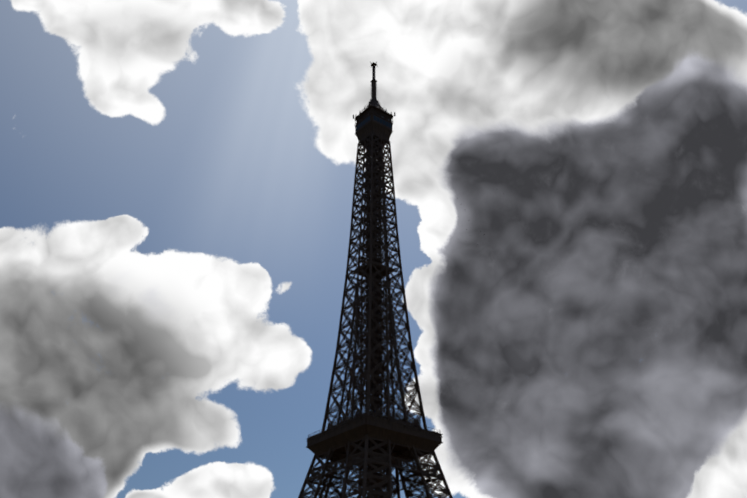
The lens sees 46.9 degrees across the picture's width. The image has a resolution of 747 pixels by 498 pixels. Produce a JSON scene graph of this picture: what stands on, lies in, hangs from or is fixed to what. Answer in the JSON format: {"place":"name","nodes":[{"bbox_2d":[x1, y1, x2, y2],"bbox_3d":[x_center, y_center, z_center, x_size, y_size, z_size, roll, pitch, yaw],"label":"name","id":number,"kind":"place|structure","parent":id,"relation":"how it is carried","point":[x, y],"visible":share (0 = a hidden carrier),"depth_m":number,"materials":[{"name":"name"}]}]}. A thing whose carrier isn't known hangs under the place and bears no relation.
{"place":"outdoors","nodes":[
{"label":"outdoors","id":0,"kind":"place"},
{"bbox_2d":[0,0,746,497],"label":"sky","id":1,"kind":"structure","parent":0,"point":[177,177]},
{"label":"plaza ground","id":2,"kind":"structure","parent":0,"visible":0},
{"bbox_2d":[298,62,452,497],"bbox_3d":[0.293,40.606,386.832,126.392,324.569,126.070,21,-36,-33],"label":"tower","id":3,"kind":"structure","parent":2,"relation":"on","point":[372,441],"depth_m":372.76,"materials":[{"name":"black metal"}]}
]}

